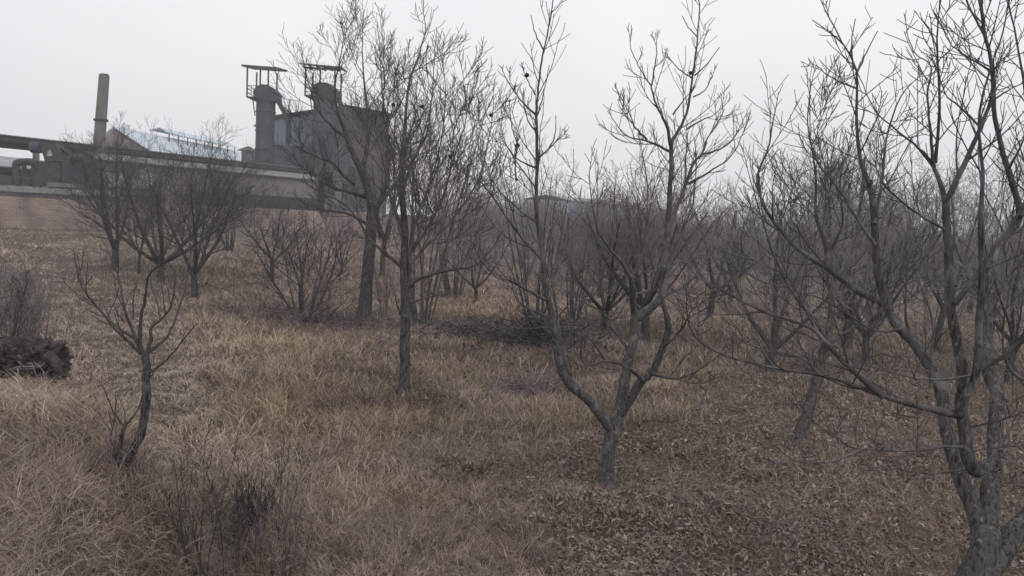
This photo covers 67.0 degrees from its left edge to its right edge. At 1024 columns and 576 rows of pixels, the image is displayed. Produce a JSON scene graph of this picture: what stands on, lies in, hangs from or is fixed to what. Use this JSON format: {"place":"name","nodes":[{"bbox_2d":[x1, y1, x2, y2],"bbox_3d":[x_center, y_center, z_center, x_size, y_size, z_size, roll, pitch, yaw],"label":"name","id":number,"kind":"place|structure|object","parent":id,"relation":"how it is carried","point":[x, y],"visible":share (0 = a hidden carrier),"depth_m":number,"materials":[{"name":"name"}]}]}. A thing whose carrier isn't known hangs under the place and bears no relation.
{"place":"outdoors","nodes":[
{"label":"outdoors","id":0,"kind":"place"},
{"bbox_2d":[0,196,1023,575],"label":"ground","id":1,"kind":"structure","parent":0,"point":[648,446],"depth_m":10.85,"materials":[{"name":"brown plant"}]},
{"bbox_2d":[0,259,43,336],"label":"bare bush","id":2,"kind":"object","parent":1,"relation":"on","point":[20,308],"visible":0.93,"depth_m":11.08,"materials":[{"name":"grey plant"}]},
{"bbox_2d":[0,156,47,192],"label":"shed","id":3,"kind":"structure","parent":1,"relation":"on","point":[5,163],"depth_m":61.58,"materials":[{"name":"metal"}]},
{"bbox_2d":[4,269,45,332],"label":"bare bush","id":4,"kind":"object","parent":1,"relation":"on","point":[28,298],"visible":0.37,"depth_m":15.90,"materials":[{"name":"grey plant"}]},
{"bbox_2d":[0,247,69,300],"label":"weed clump","id":5,"kind":"object","parent":1,"relation":"on","point":[7,274],"visible":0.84,"depth_m":21.87,"materials":[{"name":"brown plant"}]},
{"bbox_2d":[0,332,73,382],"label":"earth lump","id":6,"kind":"object","parent":1,"relation":"on","point":[29,351],"visible":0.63,"depth_m":9.23,"materials":[{"name":"brown soil"}]},
{"bbox_2d":[0,268,76,338],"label":"weed clump","id":7,"kind":"object","parent":1,"relation":"on","point":[30,315],"visible":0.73,"depth_m":14.71,"materials":[{"name":"brown plant"}]},
{"bbox_2d":[92,73,109,153],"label":"chimney","id":8,"kind":"object","parent":1,"relation":"on","point":[100,119],"visible":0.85,"depth_m":55.71,"materials":[{"name":"concrete"}]},
{"bbox_2d":[35,111,175,270],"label":"orchard tree","id":9,"kind":"object","parent":1,"relation":"on","point":[114,244],"visible":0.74,"depth_m":30.16,"materials":[{"name":"grey plant"}]},
{"bbox_2d":[95,427,148,480],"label":"weed clump","id":10,"kind":"object","parent":1,"relation":"on","point":[115,450],"visible":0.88,"depth_m":6.00,"materials":[{"name":"brown plant"}]},
{"bbox_2d":[101,368,142,465],"bbox_3d":[-3.054,1.020,6.064,0.279,0.758,0.271,2,5,-13],"label":"side shoot","id":11,"kind":"object","parent":1,"relation":"on","point":[120,442],"visible":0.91,"depth_m":6.05,"materials":[{"name":"grey plant"}]},
{"bbox_2d":[100,175,167,274],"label":"orchard tree","id":12,"kind":"object","parent":1,"relation":"on","point":[139,257],"visible":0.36,"depth_m":29.52,"materials":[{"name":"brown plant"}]},
{"bbox_2d":[64,237,208,469],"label":"sapling","id":13,"kind":"object","parent":1,"relation":"on","point":[147,375],"visible":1,"depth_m":6.09,"materials":[{"name":"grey plant"}]},
{"bbox_2d":[54,113,283,283],"bbox_3d":[-12.972,-3.222,28.780,8.236,6.602,8.314,5,5,19],"label":"orchard tree","id":14,"kind":"object","parent":1,"relation":"on","point":[158,258],"visible":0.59,"depth_m":27.78,"materials":[{"name":"grey plant"}]},
{"bbox_2d":[105,127,240,160],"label":"gabled hall","id":15,"kind":"structure","parent":1,"relation":"on","point":[166,141],"depth_m":89.53,"materials":[{"name":"metal"}]},
{"bbox_2d":[0,134,346,210],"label":"long shed","id":16,"kind":"structure","parent":1,"relation":"on","point":[282,177],"depth_m":65.24,"materials":[{"name":"metal"}]},
{"bbox_2d":[238,146,254,161],"bbox_3d":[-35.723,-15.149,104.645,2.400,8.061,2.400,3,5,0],"label":"hut","id":17,"kind":"object","parent":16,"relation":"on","point":[244,150],"visible":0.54,"depth_m":103.71,"materials":[{"name":"brick"}]},
{"bbox_2d":[145,416,238,575],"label":"weed clump","id":18,"kind":"object","parent":1,"relation":"on","point":[180,514],"visible":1,"depth_m":5.63,"materials":[{"name":"brown plant"}]},
{"bbox_2d":[127,114,276,298],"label":"orchard tree","id":19,"kind":"object","parent":1,"relation":"on","point":[195,270],"visible":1,"depth_m":23.59,"materials":[{"name":"grey plant"}]},
{"bbox_2d":[200,177,260,250],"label":"bare bush","id":20,"kind":"object","parent":1,"relation":"on","point":[231,239],"visible":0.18,"depth_m":40.55,"materials":[{"name":"grey plant"}]},
{"bbox_2d":[0,185,470,232],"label":"retaining wall","id":21,"kind":"structure","parent":1,"relation":"on","point":[18,208],"depth_m":48.21,"materials":[{"name":"grey concrete"}]},
{"bbox_2d":[0,142,96,188],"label":"shed","id":22,"kind":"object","parent":21,"relation":"on","point":[44,172],"visible":0.71,"depth_m":49.45,"materials":[{"name":"metal"}]},
{"bbox_2d":[233,475,276,534],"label":"weed clump","id":23,"kind":"object","parent":1,"relation":"on","point":[260,503],"visible":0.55,"depth_m":7.26,"materials":[{"name":"brown plant"}]},
{"bbox_2d":[204,427,311,564],"bbox_3d":[-2.236,1.867,6.877,1.014,1.220,0.513,5,6,24],"label":"weed clump","id":24,"kind":"object","parent":1,"relation":"on","point":[252,506],"visible":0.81,"depth_m":6.88,"materials":[{"name":"brown plant"}]},
{"bbox_2d":[241,64,289,164],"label":"bucket elevator","id":25,"kind":"object","parent":1,"relation":"on","point":[264,98],"visible":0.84,"depth_m":78.50,"materials":[{"name":"grey metal"}]},
{"bbox_2d":[220,453,319,575],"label":"weed clump","id":26,"kind":"object","parent":1,"relation":"on","point":[259,528],"visible":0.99,"depth_m":6.01,"materials":[{"name":"brown plant"}]},
{"bbox_2d":[233,186,312,279],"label":"orchard tree","id":27,"kind":"object","parent":1,"relation":"on","point":[261,229],"visible":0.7,"depth_m":29.92,"materials":[{"name":"grey plant"}]},
{"bbox_2d":[223,194,358,315],"bbox_3d":[-5.718,-0.801,21.400,3.708,3.530,3.870,5,6,22],"label":"bare bush","id":28,"kind":"object","parent":1,"relation":"on","point":[299,284],"visible":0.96,"depth_m":21.26,"materials":[{"name":"brown plant"}]},
{"bbox_2d":[210,294,412,330],"bbox_3d":[-5.236,0.679,20.987,6.082,1.367,3.046,3,5,0],"label":"brush heap","id":29,"kind":"object","parent":1,"relation":"on","point":[332,316],"visible":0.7,"depth_m":20.80,"materials":[{"name":"brown plant"}]},
{"bbox_2d":[298,256,347,319],"bbox_3d":[-5.185,0.053,21.168,1.342,1.865,1.360,2,5,-4],"label":"bare bush","id":30,"kind":"object","parent":1,"relation":"on","point":[329,296],"visible":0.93,"depth_m":21.08,"materials":[{"name":"brown plant"}]},
{"bbox_2d":[254,105,392,213],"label":"factory block","id":31,"kind":"structure","parent":1,"relation":"on","point":[282,127],"depth_m":82.25,"materials":[{"name":"concrete"}]},
{"bbox_2d":[348,167,354,177],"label":"window","id":32,"kind":"structure","parent":31,"relation":"in","point":[351,169],"depth_m":83.25,"materials":[{"name":"grey glass"}]},
{"bbox_2d":[350,135,355,144],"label":"window","id":33,"kind":"structure","parent":31,"relation":"in","point":[353,139],"depth_m":82.97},
{"bbox_2d":[299,63,349,209],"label":"bucket elevator","id":34,"kind":"object","parent":1,"relation":"on","point":[323,129],"visible":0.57,"depth_m":77.46,"materials":[{"name":"grey metal"}]},
{"bbox_2d":[333,178,343,210],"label":"plastered annexe","id":35,"kind":"structure","parent":1,"relation":"on","point":[336,194],"depth_m":80.56,"materials":[{"name":"paint"}]},
{"bbox_2d":[312,206,377,275],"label":"orchard tree","id":36,"kind":"object","parent":1,"relation":"on","point":[353,240],"visible":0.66,"depth_m":32.87,"materials":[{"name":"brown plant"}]},
{"bbox_2d":[267,0,466,318],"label":"old tree","id":37,"kind":"object","parent":1,"relation":"on","point":[365,295],"visible":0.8,"depth_m":21.74,"materials":[{"name":"grey plant"}]},
{"bbox_2d":[363,239,400,318],"bbox_3d":[-3.648,-0.251,21.934,1.244,2.559,1.227,2,5,-13],"label":"bare bush","id":38,"kind":"object","parent":1,"relation":"on","point":[386,292],"visible":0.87,"depth_m":21.97,"materials":[{"name":"brown plant"}]},
{"bbox_2d":[324,95,445,275],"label":"orchard tree","id":39,"kind":"object","parent":1,"relation":"on","point":[375,195],"visible":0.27,"depth_m":34.13,"materials":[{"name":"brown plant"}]},
{"bbox_2d":[298,0,522,396],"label":"fruit tree","id":40,"kind":"object","parent":1,"relation":"on","point":[405,262],"visible":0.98,"depth_m":12.48,"materials":[{"name":"grey plant"}]},
{"bbox_2d":[341,33,533,326],"bbox_3d":[-2.199,-2.583,20.575,4.745,7.809,4.682,1,5,-16],"label":"tree","id":41,"kind":"object","parent":1,"relation":"on","point":[413,311],"visible":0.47,"depth_m":20.30,"materials":[{"name":"grey plant"}]},
{"bbox_2d":[428,184,446,207],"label":"orchard tree","id":42,"kind":"object","parent":1,"relation":"on","point":[434,194],"visible":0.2,"depth_m":88.34,"materials":[{"name":"grey plant"}]},
{"bbox_2d":[436,201,470,230],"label":"orchard tree","id":43,"kind":"object","parent":1,"relation":"on","point":[450,218],"visible":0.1,"depth_m":71.81,"materials":[{"name":"grey plant"}]},
{"bbox_2d":[385,303,528,343],"bbox_3d":[-0.758,0.967,18.784,5.405,1.307,2.963,3,5,0],"label":"brush heap","id":44,"kind":"object","parent":1,"relation":"on","point":[447,324],"visible":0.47,"depth_m":18.73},
{"bbox_2d":[391,93,546,298],"bbox_3d":[-1.956,-3.161,28.343,5.599,7.679,5.524,1,5,-21],"label":"thicket","id":45,"kind":"object","parent":1,"relation":"on","point":[445,278],"visible":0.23,"depth_m":28.06,"materials":[{"name":"grey plant"}]},
{"bbox_2d":[436,192,508,272],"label":"orchard tree","id":46,"kind":"object","parent":1,"relation":"on","point":[477,227],"visible":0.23,"depth_m":40.72,"materials":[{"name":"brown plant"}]},
{"bbox_2d":[426,211,534,302],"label":"orchard tree","id":47,"kind":"object","parent":1,"relation":"on","point":[472,276],"visible":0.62,"depth_m":25.72,"materials":[{"name":"grey plant"}]},
{"bbox_2d":[466,206,495,247],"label":"orchard tree","id":48,"kind":"object","parent":1,"relation":"on","point":[478,226],"visible":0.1,"depth_m":64.33,"materials":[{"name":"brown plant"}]},
{"bbox_2d":[479,200,519,259],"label":"orchard tree","id":49,"kind":"object","parent":1,"relation":"on","point":[496,224],"visible":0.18,"depth_m":51.75,"materials":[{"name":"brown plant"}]},
{"bbox_2d":[483,192,519,246],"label":"orchard tree","id":50,"kind":"object","parent":1,"relation":"on","point":[500,211],"visible":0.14,"depth_m":61.71,"materials":[{"name":"grey plant"}]},
{"bbox_2d":[0,225,1023,575],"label":"dry grass","id":51,"kind":"structure","parent":1,"relation":"on","point":[284,343],"depth_m":10.57,"materials":[{"name":"brown plant"}]},
{"bbox_2d":[0,282,1023,575],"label":"fallen leaves","id":52,"kind":"object","parent":1,"relation":"on","point":[664,564],"visible":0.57,"depth_m":8.25,"materials":[{"name":"brown plant"}]},
{"bbox_2d":[489,188,548,257],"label":"orchard tree","id":53,"kind":"object","parent":1,"relation":"on","point":[529,214],"visible":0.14,"depth_m":55.87,"materials":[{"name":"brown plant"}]},
{"bbox_2d":[481,176,564,285],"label":"orchard tree","id":54,"kind":"object","parent":1,"relation":"on","point":[518,240],"visible":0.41,"depth_m":35.42,"materials":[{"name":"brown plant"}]},
{"bbox_2d":[486,187,568,269],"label":"orchard tree","id":55,"kind":"object","parent":1,"relation":"on","point":[524,222],"visible":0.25,"depth_m":45.90,"materials":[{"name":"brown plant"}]},
{"bbox_2d":[480,128,598,324],"bbox_3d":[0.662,-1.198,18.227,2.963,5.471,2.744,5,6,26],"label":"thicket","id":56,"kind":"object","parent":1,"relation":"on","point":[537,291],"visible":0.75,"depth_m":18.19,"materials":[{"name":"grey plant"}]},
{"bbox_2d":[457,354,632,405],"bbox_3d":[0.543,1.716,13.711,2.674,1.201,2.894,-2,7,-44],"label":"brush heap","id":57,"kind":"object","parent":1,"relation":"on","point":[509,382],"visible":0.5,"depth_m":13.63,"materials":[{"name":"brown plant"}]},
{"bbox_2d":[458,302,647,355],"bbox_3d":[0.581,0.964,17.347,3.823,1.521,3.557,-1,6,-35],"label":"brush heap","id":58,"kind":"object","parent":1,"relation":"on","point":[535,332],"visible":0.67,"depth_m":17.34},
{"bbox_2d":[559,199,587,262],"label":"orchard tree","id":59,"kind":"object","parent":1,"relation":"on","point":[576,222],"visible":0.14,"depth_m":49.70,"materials":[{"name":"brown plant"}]},
{"bbox_2d":[547,169,625,317],"bbox_3d":[2.010,-1.136,22.191,2.608,4.550,2.816,3,5,-3],"label":"thicket","id":60,"kind":"object","parent":1,"relation":"on","point":[571,303],"visible":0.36,"depth_m":22.16,"materials":[{"name":"grey plant"}]},
{"bbox_2d":[544,210,635,282],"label":"orchard tree","id":61,"kind":"object","parent":1,"relation":"on","point":[577,246],"visible":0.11,"depth_m":39.40,"materials":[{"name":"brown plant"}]},
{"bbox_2d":[523,195,665,239],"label":"distant hall","id":62,"kind":"structure","parent":1,"relation":"on","point":[582,199],"depth_m":116.30,"materials":[{"name":"grey"}]},
{"bbox_2d":[533,174,660,297],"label":"orchard tree","id":63,"kind":"object","parent":1,"relation":"on","point":[598,294],"visible":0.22,"depth_m":30.29,"materials":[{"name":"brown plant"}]},
{"bbox_2d":[447,0,753,488],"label":"fruit tree","id":64,"kind":"object","parent":1,"relation":"on","point":[612,424],"visible":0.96,"depth_m":8.62,"materials":[{"name":"grey plant"}]},
{"bbox_2d":[522,171,712,331],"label":"orchard tree","id":65,"kind":"object","parent":1,"relation":"on","point":[608,304],"visible":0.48,"depth_m":19.23,"materials":[{"name":"grey plant"}]},
{"bbox_2d":[573,191,676,274],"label":"orchard tree","id":66,"kind":"object","parent":1,"relation":"on","point":[613,222],"visible":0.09,"depth_m":45.84,"materials":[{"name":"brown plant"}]},
{"bbox_2d":[582,205,694,291],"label":"orchard tree","id":67,"kind":"object","parent":1,"relation":"on","point":[636,243],"visible":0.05,"depth_m":35.35,"materials":[{"name":"grey plant"}]},
{"bbox_2d":[540,146,745,331],"bbox_3d":[3.749,-1.080,19.495,4.928,5.065,5.612,7,6,37],"label":"orchard tree","id":68,"kind":"object","parent":1,"relation":"on","point":[645,276],"visible":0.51,"depth_m":18.65,"materials":[{"name":"grey plant"}]},
{"bbox_2d":[563,152,739,343],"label":"orchard tree","id":69,"kind":"object","parent":1,"relation":"on","point":[645,332],"visible":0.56,"depth_m":18.53,"materials":[{"name":"grey plant"}]},
{"bbox_2d":[613,198,714,273],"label":"orchard tree","id":70,"kind":"object","parent":1,"relation":"on","point":[671,233],"visible":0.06,"depth_m":42.01,"materials":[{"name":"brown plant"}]},
{"bbox_2d":[658,211,716,273],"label":"orchard tree","id":71,"kind":"object","parent":1,"relation":"on","point":[687,266],"visible":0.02,"depth_m":61.90,"materials":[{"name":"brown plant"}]},
{"bbox_2d":[676,204,738,282],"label":"orchard tree","id":72,"kind":"object","parent":1,"relation":"on","point":[703,243],"visible":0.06,"depth_m":46.74,"materials":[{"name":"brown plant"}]},
{"bbox_2d":[689,208,748,282],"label":"orchard tree","id":73,"kind":"object","parent":1,"relation":"on","point":[714,250],"visible":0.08,"depth_m":52.42,"materials":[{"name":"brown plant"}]},
{"bbox_2d":[655,174,797,319],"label":"orchard tree","id":74,"kind":"object","parent":1,"relation":"on","point":[710,309],"visible":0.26,"depth_m":23.69,"materials":[{"name":"grey plant"}]},
{"bbox_2d":[691,190,785,303],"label":"orchard tree","id":75,"kind":"object","parent":1,"relation":"on","point":[738,267],"visible":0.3,"depth_m":30.41,"materials":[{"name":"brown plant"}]},
{"bbox_2d":[710,200,786,296],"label":"orchard tree","id":76,"kind":"object","parent":1,"relation":"on","point":[739,235],"visible":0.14,"depth_m":35.52,"materials":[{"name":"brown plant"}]},
{"bbox_2d":[711,199,823,280],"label":"orchard tree","id":77,"kind":"object","parent":1,"relation":"on","point":[780,249],"visible":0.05,"depth_m":38.93,"materials":[{"name":"grey plant"}]},
{"bbox_2d":[765,215,803,283],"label":"orchard tree","id":78,"kind":"object","parent":1,"relation":"on","point":[790,268],"visible":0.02,"depth_m":45.43,"materials":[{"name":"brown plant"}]},
{"bbox_2d":[703,170,888,374],"bbox_3d":[5.483,-0.175,15.160,3.576,4.223,2.954,4,5,10],"label":"orchard tree","id":79,"kind":"object","parent":1,"relation":"on","point":[749,317],"visible":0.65,"depth_m":15.22,"materials":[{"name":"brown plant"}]},
{"bbox_2d":[713,51,943,443],"bbox_3d":[4.347,-0.504,10.740,3.613,5.270,1.917,1,6,-22],"label":"fruit tree","id":80,"kind":"object","parent":1,"relation":"on","point":[811,399],"visible":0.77,"depth_m":10.54,"materials":[{"name":"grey plant"}]},
{"bbox_2d":[724,126,939,323],"bbox_3d":[10.386,-2.006,25.330,6.455,6.938,5.852,6,6,28],"label":"orchard tree","id":81,"kind":"object","parent":1,"relation":"on","point":[851,194],"visible":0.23,"depth_m":24.96,"materials":[{"name":"grey plant"}]},
{"bbox_2d":[652,0,1023,575],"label":"fruit tree","id":82,"kind":"object","parent":1,"relation":"on","point":[993,549],"visible":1,"depth_m":4.97,"materials":[{"name":"grey plant"}]},
{"bbox_2d":[748,106,943,349],"bbox_3d":[9.123,-1.371,20.119,5.292,6.501,4.372,-1,6,-36],"label":"orchard tree","id":83,"kind":"object","parent":1,"relation":"on","point":[843,234],"visible":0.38,"depth_m":19.92,"materials":[{"name":"grey plant"}]},
{"bbox_2d":[780,192,935,275],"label":"orchard tree","id":84,"kind":"object","parent":1,"relation":"on","point":[851,230],"visible":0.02,"depth_m":35.24,"materials":[{"name":"grey plant"}]},
{"bbox_2d":[737,151,1001,364],"bbox_3d":[7.901,-0.525,17.138,5.121,5.105,3.804,0,6,-27],"label":"orchard tree","id":85,"kind":"object","parent":1,"relation":"on","point":[887,275],"visible":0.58,"depth_m":17.29,"materials":[{"name":"grey plant"}]},
{"bbox_2d":[810,177,941,312],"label":"orchard tree","id":86,"kind":"object","parent":1,"relation":"on","point":[867,305],"visible":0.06,"depth_m":30.27,"materials":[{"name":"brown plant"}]},
{"bbox_2d":[835,197,926,289],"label":"orchard tree","id":87,"kind":"object","parent":1,"relation":"on","point":[896,236],"visible":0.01,"depth_m":40.79,"materials":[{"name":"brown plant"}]},
{"bbox_2d":[882,230,927,292],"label":"orchard tree","id":88,"kind":"object","parent":1,"relation":"on","point":[892,273],"visible":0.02,"depth_m":51.64,"materials":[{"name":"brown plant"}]},
{"bbox_2d":[898,256,939,293],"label":"orchard tree","id":89,"kind":"object","parent":1,"relation":"on","point":[918,284],"depth_m":66.23,"materials":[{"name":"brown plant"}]},
{"bbox_2d":[842,138,1022,352],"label":"orchard tree","id":90,"kind":"object","parent":1,"relation":"on","point":[940,321],"visible":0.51,"depth_m":20.34,"materials":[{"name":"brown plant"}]},
{"bbox_2d":[914,234,952,300],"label":"orchard tree","id":91,"kind":"object","parent":1,"relation":"on","point":[943,295],"visible":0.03,"depth_m":56.78,"materials":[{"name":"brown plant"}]},
{"bbox_2d":[905,226,976,291],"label":"orchard tree","id":92,"kind":"object","parent":1,"relation":"on","point":[943,265],"visible":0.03,"depth_m":47.13,"materials":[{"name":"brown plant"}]},
{"bbox_2d":[901,168,1023,383],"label":"orchard tree","id":93,"kind":"object","parent":1,"relation":"on","point":[1010,320],"visible":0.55,"depth_m":16.02,"materials":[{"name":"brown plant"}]},
{"bbox_2d":[925,220,1000,289],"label":"orchard tree","id":94,"kind":"object","parent":1,"relation":"on","point":[962,275],"visible":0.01,"depth_m":51.09,"materials":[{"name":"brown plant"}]},
{"bbox_2d":[911,135,1023,334],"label":"orchard tree","id":95,"kind":"object","parent":1,"relation":"on","point":[1004,296],"visible":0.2,"depth_m":25.35,"materials":[{"name":"grey plant"}]},
{"bbox_2d":[936,225,999,296],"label":"orchard tree","id":96,"kind":"object","parent":1,"relation":"on","point":[970,253],"visible":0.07,"depth_m":40.95,"materials":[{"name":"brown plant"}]},
{"bbox_2d":[925,213,1015,312],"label":"orchard tree","id":97,"kind":"object","parent":1,"relation":"on","point":[971,305],"visible":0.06,"depth_m":35.46,"materials":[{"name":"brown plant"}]},
{"bbox_2d":[924,134,1023,286],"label":"orchard tree","id":98,"kind":"object","parent":1,"relation":"on","point":[1002,184],"visible":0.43,"depth_m":20.26,"materials":[{"name":"grey plant"}]},
{"bbox_2d":[928,205,1023,304],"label":"orchard tree","id":99,"kind":"object","parent":1,"relation":"on","point":[978,260],"visible":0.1,"depth_m":31.23,"materials":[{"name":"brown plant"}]},
{"bbox_2d":[996,269,1023,305],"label":"orchard tree","id":100,"kind":"object","parent":1,"relation":"on","point":[1021,296],"visible":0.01,"depth_m":52.03,"materials":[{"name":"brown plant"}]},
{"bbox_2d":[0,0,1023,271],"label":"sky","id":101,"kind":"structure","parent":0,"point":[180,61],"materials":[{"name":"grey"}]}
]}

